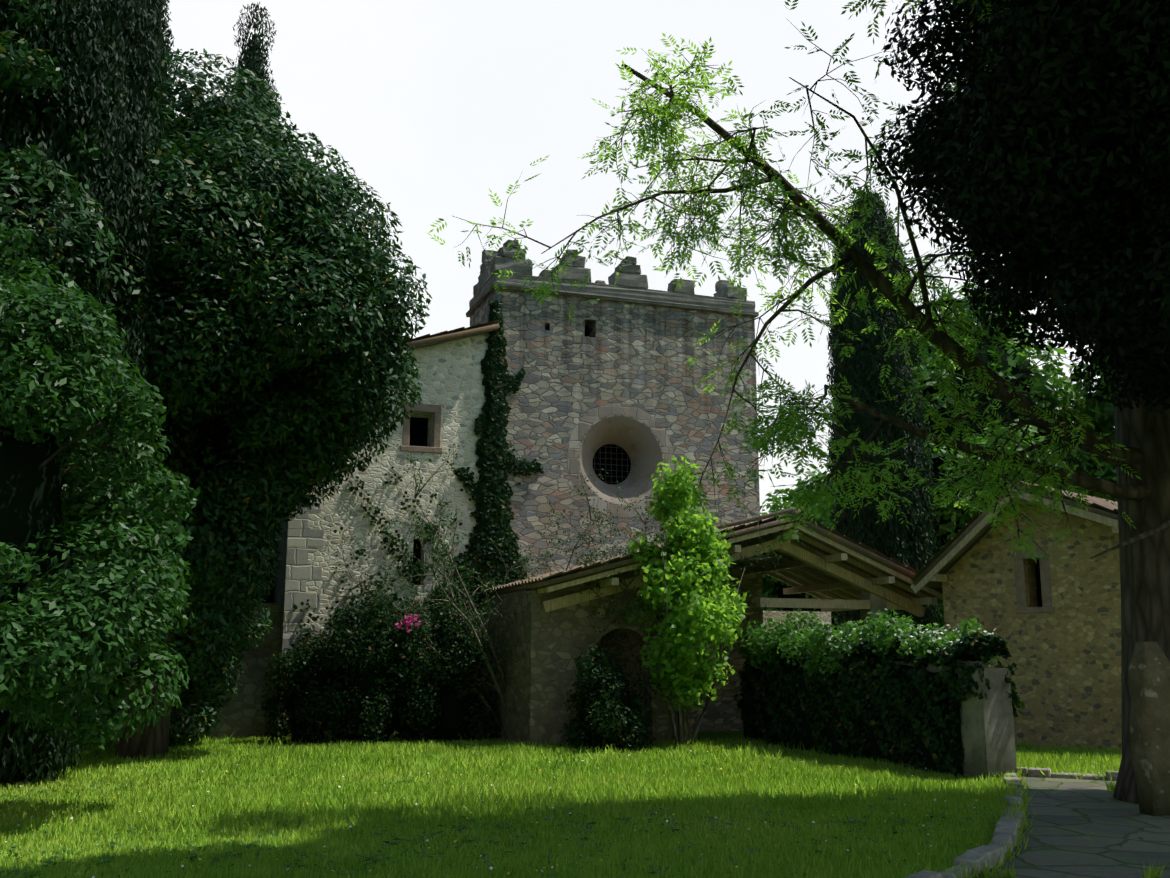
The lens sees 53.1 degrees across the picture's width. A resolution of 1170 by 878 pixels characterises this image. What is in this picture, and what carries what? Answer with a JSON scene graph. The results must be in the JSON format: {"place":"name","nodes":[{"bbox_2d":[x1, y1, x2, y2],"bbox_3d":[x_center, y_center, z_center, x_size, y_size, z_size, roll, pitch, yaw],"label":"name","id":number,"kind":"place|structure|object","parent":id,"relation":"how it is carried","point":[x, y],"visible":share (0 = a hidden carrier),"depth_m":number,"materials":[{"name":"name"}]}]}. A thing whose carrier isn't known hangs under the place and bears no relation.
{"place":"outdoors","nodes":[
{"label":"outdoors","id":0,"kind":"place"},
{"bbox_2d":[479,590,529,741],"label":"porch side wall","id":1,"kind":"structure","parent":0,"point":[512,717],"depth_m":24.95,"materials":[{"name":"beige stone"}]},
{"bbox_2d":[0,731,1121,877],"bbox_3d":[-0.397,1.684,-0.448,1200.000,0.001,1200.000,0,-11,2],"label":"ground","id":2,"kind":"structure","parent":0,"point":[714,735],"depth_m":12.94,"materials":[{"name":"green plant"}]},
{"bbox_2d":[0,0,172,785],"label":"cypress","id":3,"kind":"object","parent":2,"relation":"on","point":[110,50],"depth_m":17.48,"materials":[{"name":"green plant"}]},
{"bbox_2d":[0,257,193,744],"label":"bush","id":4,"kind":"object","parent":2,"relation":"on","point":[109,536],"depth_m":12.93,"materials":[{"name":"green plant"}]},
{"bbox_2d":[0,223,199,755],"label":"bush sprays","id":5,"kind":"object","parent":4,"relation":"attached to","point":[143,421],"visible":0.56,"depth_m":13.06,"materials":[{"name":"green plant"}]},
{"bbox_2d":[150,0,177,119],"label":"cypress tree","id":6,"kind":"object","parent":2,"relation":"on","point":[168,30],"depth_m":30.14,"materials":[{"name":"green plant"}]},
{"bbox_2d":[68,538,273,747],"bbox_3d":[-9.277,2.621,24.079,5.533,7.672,5.598,0,-11,2],"label":"shrub","id":7,"kind":"object","parent":2,"relation":"on","point":[197,712],"depth_m":23.41,"materials":[{"name":"green plant"}]},
{"bbox_2d":[170,542,269,708],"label":"laurel sprays","id":8,"kind":"object","parent":7,"relation":"on","point":[234,659],"visible":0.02,"depth_m":24.21,"materials":[{"name":"green plant"}]},
{"bbox_2d":[97,603,282,742],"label":"yard wall","id":9,"kind":"structure","parent":2,"relation":"on","point":[242,713],"depth_m":25.89,"materials":[{"name":"grey stone"}]},
{"bbox_2d":[245,40,260,99],"bbox_3d":[-8.910,-1.978,29.993,1.952,17.900,1.908,0,-11,2],"label":"cypress tree","id":10,"kind":"object","parent":2,"relation":"on","point":[254,64],"depth_m":31.46,"materials":[{"name":"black plant"}]},
{"bbox_2d":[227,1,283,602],"bbox_3d":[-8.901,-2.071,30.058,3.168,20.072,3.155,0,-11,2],"label":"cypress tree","id":11,"kind":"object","parent":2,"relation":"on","point":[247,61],"visible":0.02,"depth_m":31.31,"materials":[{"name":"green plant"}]},
{"bbox_2d":[106,48,431,759],"bbox_3d":[-7.605,-0.774,22.032,9.370,13.587,9.566,0,-11,2],"label":"laurel tree","id":12,"kind":"object","parent":2,"relation":"on","point":[281,335],"depth_m":20.63,"materials":[{"name":"green plant"}]},
{"bbox_2d":[114,88,413,635],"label":"laurel tree sprays","id":13,"kind":"object","parent":12,"relation":"attached to","point":[197,266],"visible":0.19,"depth_m":20.27,"materials":[{"name":"green plant"}]},
{"bbox_2d":[260,629,351,744],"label":"bush leaves","id":14,"kind":"object","parent":2,"relation":"on","point":[284,681],"depth_m":24.23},
{"bbox_2d":[297,582,446,744],"bbox_3d":[-4.533,4.904,24.891,3.203,3.757,3.032,0,-11,2],"label":"bush","id":15,"kind":"object","parent":2,"relation":"on","point":[400,647],"depth_m":24.18,"materials":[{"name":"green plant"}]},
{"bbox_2d":[270,333,489,736],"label":"church wing","id":16,"kind":"structure","parent":2,"relation":"on","point":[451,378],"depth_m":27.54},
{"bbox_2d":[276,491,323,737],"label":"corner stones","id":17,"kind":"object","parent":16,"relation":"attached to","point":[292,583],"visible":0.29,"depth_m":26.31,"materials":[{"name":"beige stone"}]},
{"bbox_2d":[395,329,496,351],"bbox_3d":[-4.514,-2.106,27.860,4.960,1.722,0.220,4,-11,-20],"label":"wing verge course","id":18,"kind":"object","parent":16,"relation":"on","point":[445,341],"visible":0.07,"depth_m":28.31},
{"bbox_2d":[407,320,499,345],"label":"wing roof","id":19,"kind":"structure","parent":16,"relation":"on","point":[445,335],"depth_m":28.24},
{"bbox_2d":[398,601,502,742],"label":"bush leaves","id":20,"kind":"object","parent":2,"relation":"on","point":[479,727],"depth_m":25.01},
{"bbox_2d":[9,742,978,873],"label":"lawn dandelions","id":21,"kind":"object","parent":2,"relation":"on","point":[537,822],"visible":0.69,"depth_m":11.93,"materials":[{"name":"yellow plant"}]},
{"bbox_2d":[312,440,784,728],"bbox_3d":[-1.430,3.591,26.153,8.350,6.406,9.151,7,-13,-33],"label":"twiggy shrub","id":22,"kind":"object","parent":2,"relation":"on","point":[484,605],"depth_m":24.77,"materials":[{"name":"plant"}]},
{"bbox_2d":[5,739,1099,877],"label":"lawn daisies","id":23,"kind":"object","parent":2,"relation":"on","point":[350,826],"visible":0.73,"depth_m":12.25,"materials":[{"name":"white plant"}]},
{"bbox_2d":[0,740,1113,877],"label":"lawn weed rosettes","id":24,"kind":"object","parent":2,"relation":"on","point":[390,842],"visible":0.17,"depth_m":11.37,"materials":[{"name":"green plant"}]},
{"bbox_2d":[559,645,655,751],"bbox_3d":[0.443,5.239,22.914,1.947,2.369,2.215,0,-11,2],"label":"bush","id":25,"kind":"object","parent":2,"relation":"on","point":[575,737],"depth_m":22.70,"materials":[{"name":"green plant"}]},
{"bbox_2d":[626,456,747,746],"bbox_3d":[2.051,3.307,23.904,2.611,6.086,2.908,0,-11,2],"label":"young tree","id":26,"kind":"object","parent":2,"relation":"on","point":[688,564],"depth_m":23.58,"materials":[{"name":"green plant"}]},
{"bbox_2d":[507,522,942,616],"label":"porch timbers","id":27,"kind":"object","parent":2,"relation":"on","point":[833,566],"visible":0.58,"depth_m":26.31,"materials":[{"name":"brown wood"}]},
{"bbox_2d":[482,513,794,597],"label":"porch roof","id":28,"kind":"structure","parent":27,"relation":"on","point":[547,580],"depth_m":24.57,"materials":[{"name":"brown tile"}]},
{"bbox_2d":[708,508,800,532],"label":"roof tiles","id":29,"kind":"object","parent":28,"relation":"on","point":[764,516],"visible":0.35,"depth_m":26.63,"materials":[{"name":"brown tile"}]},
{"bbox_2d":[743,515,942,599],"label":"porch roof","id":30,"kind":"structure","parent":27,"relation":"on","point":[861,548],"depth_m":26.16,"materials":[{"name":"brown wood"}]},
{"bbox_2d":[763,611,831,631],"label":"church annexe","id":31,"kind":"structure","parent":2,"relation":"on","point":[823,616],"depth_m":30.69,"materials":[{"name":"beige stone"}]},
{"bbox_2d":[760,469,837,625],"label":"tree","id":32,"kind":"object","parent":2,"relation":"on","point":[768,582],"visible":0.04,"depth_m":49.93,"materials":[{"name":"green plant"}]},
{"bbox_2d":[763,513,839,629],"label":"tree","id":33,"kind":"object","parent":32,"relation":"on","point":[779,593],"depth_m":49.22,"materials":[{"name":"green plant"}]},
{"bbox_2d":[742,654,979,778],"bbox_3d":[4.809,4.797,21.527,0.720,2.042,8.074,3,-11,-15],"label":"ivy hedge","id":34,"kind":"object","parent":2,"relation":"on","point":[836,747],"visible":0.15,"depth_m":20.08,"materials":[{"name":"green plant"}]},
{"bbox_2d":[733,608,998,682],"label":"hedge top shoots","id":35,"kind":"object","parent":34,"relation":"attached to","point":[885,628],"visible":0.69,"depth_m":21.46,"materials":[{"name":"green plant"}]},
{"bbox_2d":[859,592,886,626],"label":"porch pillar","id":36,"kind":"structure","parent":2,"relation":"on","point":[878,603],"depth_m":26.66,"materials":[{"name":"stone"}]},
{"bbox_2d":[734,631,1024,777],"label":"hedge ivy leaves","id":37,"kind":"object","parent":2,"relation":"on","point":[974,644],"visible":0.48,"depth_m":19.56,"materials":[{"name":"green plant"}]},
{"bbox_2d":[748,624,995,653],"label":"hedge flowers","id":38,"kind":"object","parent":37,"relation":"on","point":[895,634],"visible":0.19,"depth_m":19.00,"materials":[{"name":"white plant"}]},
{"bbox_2d":[772,661,988,777],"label":"hedge wall","id":39,"kind":"structure","parent":2,"relation":"on","point":[932,668],"depth_m":17.78,"materials":[{"name":"grey stone"}]},
{"bbox_2d":[826,188,941,633],"bbox_3d":[8.842,0.273,35.199,3.111,16.510,3.065,0,-11,2],"label":"cypress","id":40,"kind":"object","parent":2,"relation":"on","point":[860,368],"depth_m":34.40,"materials":[{"name":"green plant"}]},
{"bbox_2d":[812,282,1116,640],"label":"tree leaves","id":41,"kind":"object","parent":2,"relation":"on","point":[1049,390],"visible":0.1,"depth_m":38.53,"materials":[{"name":"green plant"}]},
{"bbox_2d":[913,333,1075,608],"bbox_3d":[13.938,1.172,40.955,6.356,9.380,6.642,4,-11,-19],"label":"tree","id":42,"kind":"object","parent":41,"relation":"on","point":[1003,409],"visible":0.08,"depth_m":39.01,"materials":[{"name":"green plant"}]},
{"bbox_2d":[904,773,1024,877],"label":"stone curb","id":43,"kind":"structure","parent":2,"relation":"on","point":[980,854],"depth_m":10.13,"materials":[{"name":"stone"}]},
{"bbox_2d":[939,767,1035,877],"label":"kerb grass tufts","id":44,"kind":"object","parent":2,"relation":"on","point":[1024,813],"visible":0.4,"depth_m":12.49,"materials":[{"name":"green plant"}]},
{"bbox_2d":[869,0,1169,803],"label":"tree","id":45,"kind":"object","parent":2,"relation":"on","point":[1036,173],"depth_m":11.25,"materials":[{"name":"green plant"}]},
{"bbox_2d":[942,501,1121,750],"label":"cottage walls","id":46,"kind":"structure","parent":2,"relation":"on","point":[1066,659],"depth_m":23.55,"materials":[{"name":"beige stone"}]},
{"bbox_2d":[910,482,1071,587],"bbox_3d":[11.527,2.645,28.120,9.820,2.078,2.556,10,-15,-43],"label":"roof bargeboard","id":47,"kind":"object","parent":46,"relation":"on","point":[941,554],"depth_m":25.09,"materials":[{"name":"brown wood"}]},
{"bbox_2d":[910,489,1118,592],"bbox_3d":[9.768,1.926,23.491,0.795,2.092,6.931,10,-15,-43],"label":"cottage timber","id":48,"kind":"object","parent":46,"relation":"attached to","point":[932,575],"visible":0.44,"depth_m":24.48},
{"bbox_2d":[1013,546,1054,613],"bbox_3d":[9.226,2.908,24.075,0.100,1.340,0.840,10,-15,-43],"label":"window frame","id":49,"kind":"object","parent":46,"relation":"in","point":[1020,583],"visible":0.85,"depth_m":24.05,"materials":[{"name":"grey stone"}]},
{"bbox_2d":[1011,481,1117,519],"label":"roof tiles","id":50,"kind":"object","parent":46,"relation":"on","point":[1103,507],"depth_m":23.40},
{"bbox_2d":[1019,765,1113,780],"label":"kerb grass tufts","id":51,"kind":"object","parent":2,"relation":"on","point":[1080,774],"visible":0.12,"depth_m":17.46,"materials":[{"name":"green plant"}]},
{"bbox_2d":[1017,767,1118,780],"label":"kerb","id":52,"kind":"structure","parent":2,"relation":"on","point":[1029,772],"depth_m":17.47,"materials":[{"name":"stone"}]},
{"bbox_2d":[973,776,1169,877],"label":"path paving","id":53,"kind":"structure","parent":2,"relation":"on","point":[1058,844],"depth_m":11.70,"materials":[{"name":"grey stone"}]},
{"bbox_2d":[976,859,1015,877],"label":"grass tuft","id":54,"kind":"object","parent":53,"relation":"on","point":[1009,874],"visible":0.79,"depth_m":9.48,"materials":[{"name":"green plant"}]},
{"bbox_2d":[1008,798,1027,815],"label":"grass tuft","id":55,"kind":"object","parent":53,"relation":"on","point":[1021,806],"visible":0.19,"depth_m":13.30,"materials":[{"name":"green plant"}]},
{"bbox_2d":[983,777,1166,874],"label":"fallen leaves","id":56,"kind":"object","parent":53,"relation":"on","point":[1140,838],"visible":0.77,"depth_m":11.54,"materials":[{"name":"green plant"}]},
{"bbox_2d":[1104,778,1115,792],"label":"grass tuft","id":57,"kind":"object","parent":53,"relation":"on","point":[1111,787],"visible":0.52,"depth_m":15.68,"materials":[{"name":"green plant"}]},
{"bbox_2d":[1139,859,1166,877],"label":"grass tuft","id":58,"kind":"object","parent":53,"relation":"on","point":[1151,872],"visible":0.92,"depth_m":9.48,"materials":[{"name":"green plant"}]},
{"bbox_2d":[1128,642,1169,815],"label":"stone post","id":59,"kind":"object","parent":2,"relation":"on","point":[1149,684],"depth_m":13.49,"materials":[{"name":"grey stone"}]},
{"bbox_3d":[-10.150,-0.750,16.756,4.030,11.579,4.177,0,-11,2],"label":"back laurel tree","id":60,"kind":"object","parent":2,"relation":"on","visible":0},
{"bbox_2d":[0,0,130,468],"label":"tree","id":61,"kind":"object","parent":60,"relation":"attached to","point":[20,60],"visible":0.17,"depth_m":16.58,"materials":[{"name":"green plant"}]},
{"bbox_2d":[0,1,151,557],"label":"laurel tree","id":62,"kind":"object","parent":60,"relation":"attached to","point":[64,225],"visible":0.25,"depth_m":16.38,"materials":[{"name":"green plant"}]},
{"bbox_2d":[524,557,691,747],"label":"porch front wall","id":63,"kind":"structure","parent":0,"point":[556,640],"depth_m":23.98,"materials":[{"name":"beige stone"}]},
{"bbox_2d":[470,289,762,731],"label":"church tower","id":64,"kind":"structure","parent":0,"point":[597,354],"depth_m":29.81,"materials":[{"name":"grey stone"}]},
{"bbox_2d":[466,272,758,317],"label":"tower cornice","id":65,"kind":"structure","parent":64,"relation":"attached to","point":[652,297],"depth_m":30.36,"materials":[{"name":"grey stone"}]},
{"bbox_2d":[596,629,643,728],"bbox_3d":[0.933,5.679,28.507,1.600,2.900,0.001,4,-11,-20],"label":"church door","id":66,"kind":"structure","parent":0,"point":[630,665],"depth_m":28.61,"materials":[{"name":"brown wood"}]},
{"bbox_2d":[161,0,1114,513],"label":"sky","id":67,"kind":"structure","parent":0,"point":[434,105],"materials":[{"name":"white"}]},
{"bbox_2d":[427,0,1169,563],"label":"ash tree","id":68,"kind":"object","parent":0,"point":[783,440],"depth_m":14.49,"materials":[{"name":"green plant"}]},
{"bbox_2d":[961,668,1016,780],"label":"stone pillar","id":69,"kind":"structure","parent":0,"point":[989,735],"depth_m":17.12,"materials":[{"name":"grey stone"}]},
{"bbox_3d":[20.388,-0.374,35.926,7.071,10.050,7.193,0,-11,2],"label":"tree","id":70,"kind":"object","parent":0,"visible":0},
{"bbox_2d":[1059,345,1116,501],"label":"tree leaves","id":71,"kind":"object","parent":70,"relation":"on","point":[1106,409],"visible":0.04,"depth_m":38.13,"materials":[{"name":"green plant"}]},
{"bbox_3d":[-2.121,4.246,38.156,7.020,9.900,14.200,4,-11,-20],"label":"church","id":72,"kind":"object","parent":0,"visible":0},
{"bbox_2d":[288,594,485,735],"bbox_3d":[-4.069,5.133,26.659,5.252,3.207,0.245,4,-11,-20],"label":"bush","id":73,"kind":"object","parent":72,"relation":"attached to","point":[295,607],"depth_m":26.34,"materials":[{"name":"green plant"}]},
{"bbox_2d":[332,458,464,604],"bbox_3d":[-4.277,2.134,27.194,3.105,3.431,0.162,4,-11,-20],"label":"climbing plant","id":74,"kind":"object","parent":72,"relation":"attached to","point":[408,570],"visible":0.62,"depth_m":27.09,"materials":[{"name":"green plant"}]},
{"bbox_2d":[402,522,433,589],"bbox_3d":[-3.891,2.732,27.317,0.720,1.550,0.059,4,-11,-19],"label":"window frame","id":75,"kind":"object","parent":72,"relation":"attached to","point":[426,584],"visible":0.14,"depth_m":27.28,"materials":[{"name":"stone"}]},
{"bbox_2d":[400,403,442,453],"bbox_3d":[-3.896,-0.258,27.895,1.020,1.180,0.130,4,-11,-20],"label":"window frame","id":76,"kind":"object","parent":72,"relation":"attached to","point":[430,408],"visible":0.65,"depth_m":27.88,"materials":[{"name":"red stone"}]},
{"bbox_2d":[418,300,528,635],"bbox_3d":[-2.356,0.654,28.154,3.388,8.368,0.228,4,-11,-20],"label":"tower ivy","id":77,"kind":"object","parent":72,"relation":"attached to","point":[493,516],"visible":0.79,"depth_m":28.05,"materials":[{"name":"green plant"}]},
{"bbox_2d":[453,467,495,503],"bbox_3d":[-2.488,1.151,28.034,1.384,0.937,0.155,4,-11,-20],"label":"ivy tendril","id":78,"kind":"object","parent":77,"relation":"attached to","point":[466,476],"visible":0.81,"depth_m":27.93,"materials":[{"name":"green plant"}]},
{"bbox_2d":[474,410,498,443],"bbox_3d":[-2.323,-0.320,28.369,0.794,0.894,0.154,4,-11,-20],"label":"ivy tendril","id":79,"kind":"object","parent":77,"relation":"attached to","point":[481,424],"visible":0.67,"depth_m":28.29,"materials":[{"name":"green plant"}]},
{"bbox_2d":[483,365,524,393],"bbox_3d":[-1.982,-1.430,28.711,1.069,0.884,0.160,4,-11,-20],"label":"ivy tendril","id":80,"kind":"object","parent":72,"relation":"attached to","point":[512,383],"visible":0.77,"depth_m":28.74,"materials":[{"name":"green plant"}]},
{"bbox_2d":[479,444,543,484],"bbox_3d":[-1.784,0.587,28.397,1.655,1.074,0.150,4,-11,-20],"label":"ivy tendril","id":81,"kind":"object","parent":72,"relation":"attached to","point":[522,467],"visible":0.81,"depth_m":28.44,"materials":[{"name":"green plant"}]},
{"bbox_2d":[473,239,746,299],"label":"battlements","id":82,"kind":"object","parent":72,"relation":"on","point":[630,275],"visible":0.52,"depth_m":30.35,"materials":[{"name":"grey stone"}]},
{"bbox_2d":[593,445,629,484],"bbox_3d":[0.672,0.658,30.159,1.120,1.120,0.028,4,-11,-19],"label":"window grille","id":83,"kind":"object","parent":72,"relation":"attached to","point":[611,464],"visible":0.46,"depth_m":30.14,"materials":[{"name":"grey metal"}]},
{"bbox_2d":[567,403,673,516],"bbox_3d":[0.923,0.530,29.477,2.912,2.912,0.001,4,-11,-20],"label":"round window surround","id":84,"kind":"object","parent":72,"relation":"attached to","point":[586,421],"visible":0.79,"depth_m":29.37,"materials":[{"name":"grey stone"}]}
]}

